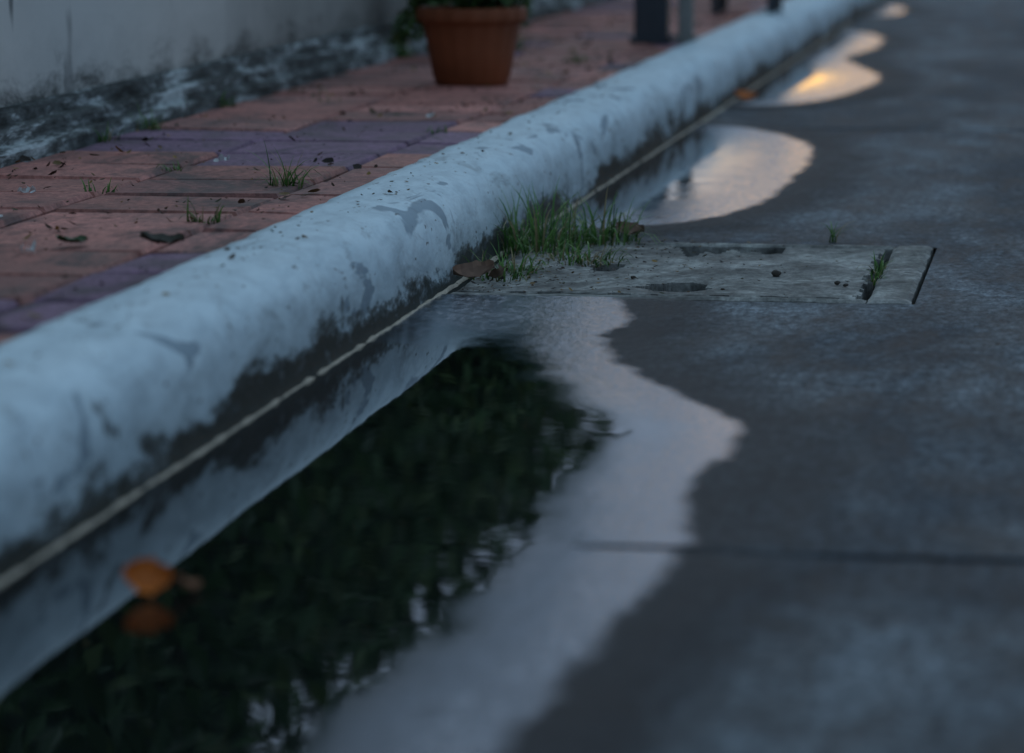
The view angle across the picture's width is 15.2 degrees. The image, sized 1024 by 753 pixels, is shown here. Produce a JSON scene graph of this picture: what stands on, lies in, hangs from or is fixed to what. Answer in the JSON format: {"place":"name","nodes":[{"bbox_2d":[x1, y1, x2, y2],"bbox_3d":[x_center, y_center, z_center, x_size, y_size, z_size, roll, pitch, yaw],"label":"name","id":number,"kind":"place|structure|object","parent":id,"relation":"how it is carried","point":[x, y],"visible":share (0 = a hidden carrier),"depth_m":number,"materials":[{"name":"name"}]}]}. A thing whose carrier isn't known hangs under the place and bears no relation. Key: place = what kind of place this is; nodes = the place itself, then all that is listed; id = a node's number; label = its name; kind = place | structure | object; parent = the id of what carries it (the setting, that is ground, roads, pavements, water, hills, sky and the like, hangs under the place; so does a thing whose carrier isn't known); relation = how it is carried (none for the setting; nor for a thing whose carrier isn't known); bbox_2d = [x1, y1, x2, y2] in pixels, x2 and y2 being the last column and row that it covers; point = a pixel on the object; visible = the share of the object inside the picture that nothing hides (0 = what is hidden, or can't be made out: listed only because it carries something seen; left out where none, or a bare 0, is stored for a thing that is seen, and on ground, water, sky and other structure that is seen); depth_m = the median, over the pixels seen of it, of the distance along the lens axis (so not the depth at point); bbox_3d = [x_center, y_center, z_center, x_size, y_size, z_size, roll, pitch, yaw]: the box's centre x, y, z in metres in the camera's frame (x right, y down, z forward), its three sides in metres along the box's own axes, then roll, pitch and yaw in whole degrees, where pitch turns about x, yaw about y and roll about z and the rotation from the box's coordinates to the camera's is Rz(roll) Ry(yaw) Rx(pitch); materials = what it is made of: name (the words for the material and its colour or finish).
{"place":"outdoors","nodes":[
{"label":"outdoors","id":0,"kind":"place"},
{"bbox_2d":[0,0,782,343],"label":"paver pavement","id":1,"kind":"structure","parent":0,"point":[36,282],"depth_m":6.65,"materials":[{"name":"brick"}]},
{"bbox_2d":[56,234,88,242],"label":"fallen leaf","id":2,"kind":"object","parent":1,"relation":"on","point":[80,238],"visible":1,"depth_m":5.10,"materials":[{"name":"green plant"}]},
{"bbox_2d":[81,179,117,193],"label":"grass tuft","id":3,"kind":"object","parent":1,"relation":"on","point":[107,186],"visible":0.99,"depth_m":5.98,"materials":[{"name":"green plant"}]},
{"bbox_2d":[92,121,129,142],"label":"grass tuft","id":4,"kind":"object","parent":1,"relation":"on","point":[105,137],"visible":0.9,"depth_m":7.09,"materials":[{"name":"green plant"}]},
{"bbox_2d":[128,107,174,129],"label":"grass tuft","id":5,"kind":"object","parent":1,"relation":"on","point":[153,126],"visible":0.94,"depth_m":7.38,"materials":[{"name":"green plant"}]},
{"bbox_2d":[140,231,184,243],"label":"fallen leaf","id":6,"kind":"object","parent":1,"relation":"on","point":[158,238],"visible":1,"depth_m":5.07,"materials":[{"name":"plant"}]},
{"bbox_2d":[157,161,187,171],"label":"grass tuft","id":7,"kind":"object","parent":1,"relation":"on","point":[177,168],"visible":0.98,"depth_m":6.42,"materials":[{"name":"green plant"}]},
{"bbox_2d":[178,199,237,224],"bbox_3d":[-0.434,-0.238,5.479,0.090,0.041,0.088,-5,9,-32],"label":"grass tuft","id":8,"kind":"object","parent":1,"relation":"on","point":[217,216],"visible":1,"depth_m":5.48,"materials":[{"name":"green plant"}]},
{"bbox_2d":[0,112,434,251],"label":"fallen petals","id":9,"kind":"object","parent":1,"relation":"on","point":[221,157],"visible":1,"depth_m":5.93,"materials":[{"name":"plant"}]},
{"bbox_2d":[214,89,241,107],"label":"grass tuft","id":10,"kind":"object","parent":1,"relation":"on","point":[232,103],"visible":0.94,"depth_m":8.09,"materials":[{"name":"green plant"}]},
{"bbox_2d":[0,0,469,107],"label":"boundary wall","id":11,"kind":"structure","parent":1,"relation":"on","point":[49,48],"depth_m":7.63,"materials":[{"name":"paint"}]},
{"bbox_2d":[234,142,331,188],"bbox_3d":[-0.344,-0.337,6.079,0.175,0.079,0.134,-5,9,-35],"label":"grass tuft","id":12,"kind":"object","parent":1,"relation":"on","point":[287,182],"visible":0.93,"depth_m":6.08,"materials":[{"name":"green plant"}]},
{"bbox_2d":[0,0,607,167],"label":"plinth","id":13,"kind":"structure","parent":1,"relation":"on","point":[46,127],"depth_m":7.90,"materials":[{"name":"paint"}]},
{"bbox_2d":[378,19,425,57],"bbox_3d":[-0.314,-0.898,10.123,0.206,0.125,0.228,-4,8,-25],"label":"grass tuft","id":14,"kind":"object","parent":1,"relation":"on","point":[400,53],"visible":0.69,"depth_m":10.12,"materials":[{"name":"green plant"}]},
{"bbox_2d":[410,0,450,54],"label":"weed shrub","id":15,"kind":"object","parent":1,"relation":"on","point":[420,34],"visible":0.17,"depth_m":10.20,"materials":[{"name":"green plant"}]},
{"bbox_2d":[427,125,446,133],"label":"grass tuft","id":16,"kind":"object","parent":1,"relation":"on","point":[438,130],"visible":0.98,"depth_m":7.31,"materials":[{"name":"green plant"}]},
{"bbox_2d":[387,0,526,85],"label":"flower pot","id":17,"kind":"object","parent":1,"relation":"on","point":[472,43],"visible":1,"depth_m":8.81,"materials":[{"name":"ceramic"}]},
{"bbox_2d":[500,0,532,31],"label":"weed shrub","id":18,"kind":"object","parent":1,"relation":"on","point":[527,4],"visible":0.07,"depth_m":10.97,"materials":[{"name":"green plant"}]},
{"bbox_2d":[515,23,544,49],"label":"grass tuft","id":19,"kind":"object","parent":1,"relation":"on","point":[519,46],"visible":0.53,"depth_m":10.59,"materials":[{"name":"green plant"}]},
{"bbox_2d":[564,45,587,62],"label":"grass tuft","id":20,"kind":"object","parent":1,"relation":"on","point":[576,60],"visible":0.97,"depth_m":9.95,"materials":[{"name":"green plant"}]},
{"bbox_2d":[629,0,674,43],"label":"steel post","id":21,"kind":"object","parent":1,"relation":"on","point":[651,21],"visible":1,"depth_m":10.92,"materials":[{"name":"black metal"}]},
{"bbox_2d":[675,0,696,42],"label":"steel post","id":22,"kind":"object","parent":1,"relation":"on","point":[685,21],"visible":0.99,"depth_m":10.96,"materials":[{"name":"grey metal"}]},
{"bbox_2d":[711,0,781,13],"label":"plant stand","id":23,"kind":"object","parent":1,"relation":"on","point":[718,6],"visible":0.99,"depth_m":13.08,"materials":[{"name":"metal"}]},
{"bbox_2d":[545,0,1023,752],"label":"concrete road","id":24,"kind":"structure","parent":0,"point":[871,600],"depth_m":4.35,"materials":[{"name":"grey concrete"}]},
{"bbox_2d":[0,294,805,752],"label":"puddle","id":25,"kind":"object","parent":24,"relation":"on","point":[376,544],"visible":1,"depth_m":3.62,"materials":[{"name":"liquid"}]},
{"bbox_2d":[122,557,172,596],"bbox_3d":[-0.325,0.178,3.420,0.044,0.032,0.024,-2,8,-15],"label":"fallen leaf","id":26,"kind":"object","parent":25,"relation":"on","point":[152,576],"visible":1,"depth_m":3.43,"materials":[{"name":"orange plant"}]},
{"bbox_2d":[175,573,201,589],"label":"fallen leaf","id":27,"kind":"object","parent":25,"relation":"on","point":[184,582],"visible":1,"depth_m":3.45,"materials":[{"name":"brown plant"}]},
{"bbox_2d":[0,23,850,584],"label":"mortar seam","id":28,"kind":"object","parent":24,"relation":"on","point":[172,469],"visible":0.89,"depth_m":4.63,"materials":[{"name":"beige concrete"}]},
{"bbox_2d":[0,0,886,578],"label":"kerb","id":29,"kind":"structure","parent":24,"relation":"on","point":[100,412],"depth_m":4.94,"materials":[{"name":"paint"}]},
{"bbox_2d":[0,2,1011,363],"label":"leaf litter","id":30,"kind":"object","parent":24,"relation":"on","point":[326,160],"visible":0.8,"depth_m":6.51,"materials":[{"name":"brown plant"}]},
{"bbox_2d":[530,123,844,236],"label":"puddle","id":31,"kind":"object","parent":24,"relation":"on","point":[703,174],"visible":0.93,"depth_m":8.01,"materials":[{"name":"liquid"}]},
{"bbox_2d":[450,241,932,304],"bbox_3d":[0.291,0.013,6.256,0.790,0.385,0.950,1,8,8],"label":"drain cover","id":32,"kind":"object","parent":24,"relation":"in","point":[819,275],"visible":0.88,"depth_m":6.14,"materials":[{"name":"concrete"}]},
{"bbox_2d":[452,259,494,277],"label":"fallen leaf","id":33,"kind":"object","parent":32,"relation":"on","point":[475,268],"visible":1,"depth_m":5.96,"materials":[{"name":"brown plant"}]},
{"bbox_2d":[486,265,504,277],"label":"fallen leaf","id":34,"kind":"object","parent":32,"relation":"on","point":[496,273],"visible":0.98,"depth_m":5.99,"materials":[{"name":"brown plant"}]},
{"bbox_2d":[462,235,563,282],"bbox_3d":[-0.007,-0.190,6.113,0.197,0.066,0.230,-4,8,-26],"label":"grass tuft","id":35,"kind":"object","parent":32,"relation":"on","point":[530,267],"visible":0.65,"depth_m":6.12,"materials":[{"name":"green plant"}]},
{"bbox_2d":[493,174,628,257],"bbox_3d":[0.042,-0.274,6.509,0.374,0.128,0.323,-7,10,-41],"label":"grass tuft","id":36,"kind":"object","parent":32,"relation":"on","point":[536,239],"visible":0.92,"depth_m":6.51,"materials":[{"name":"green plant"}]},
{"bbox_2d":[527,238,640,267],"bbox_3d":[0.100,-0.210,6.333,0.217,0.049,0.191,1,8,8],"label":"grass tuft","id":37,"kind":"object","parent":32,"relation":"on","point":[577,258],"visible":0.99,"depth_m":6.33,"materials":[{"name":"green plant"}]},
{"bbox_2d":[523,182,666,246],"bbox_3d":[0.149,-0.285,6.652,0.267,0.112,0.285,3,8,21],"label":"grass tuft","id":38,"kind":"object","parent":32,"relation":"on","point":[604,234],"visible":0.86,"depth_m":6.63,"materials":[{"name":"green plant"}]},
{"bbox_2d":[615,221,644,234],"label":"fallen leaf","id":39,"kind":"object","parent":32,"relation":"on","point":[635,229],"visible":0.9,"depth_m":6.67,"materials":[{"name":"brown plant"}]},
{"bbox_2d":[631,270,848,286],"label":"pebbles","id":40,"kind":"object","parent":32,"relation":"on","point":[775,273],"visible":1,"depth_m":6.11,"materials":[{"name":"black stone"}]},
{"bbox_2d":[856,250,899,284],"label":"grass tuft","id":41,"kind":"object","parent":32,"relation":"on","point":[878,272],"visible":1,"depth_m":6.15,"materials":[{"name":"green plant"}]},
{"bbox_2d":[726,29,901,106],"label":"puddle","id":42,"kind":"object","parent":24,"relation":"on","point":[836,67],"visible":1,"depth_m":11.96,"materials":[{"name":"liquid"}]},
{"bbox_2d":[735,90,756,99],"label":"fallen leaf","id":43,"kind":"object","parent":42,"relation":"on","point":[745,95],"visible":1,"depth_m":10.51,"materials":[{"name":"orange plant"}]},
{"bbox_2d":[822,221,854,242],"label":"grass tuft","id":44,"kind":"object","parent":24,"relation":"on","point":[832,236],"visible":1,"depth_m":6.70,"materials":[{"name":"green plant"}]},
{"bbox_2d":[859,3,920,17],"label":"puddle","id":45,"kind":"object","parent":24,"relation":"on","point":[883,10],"visible":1,"depth_m":17.34,"materials":[{"name":"liquid"}]}
]}

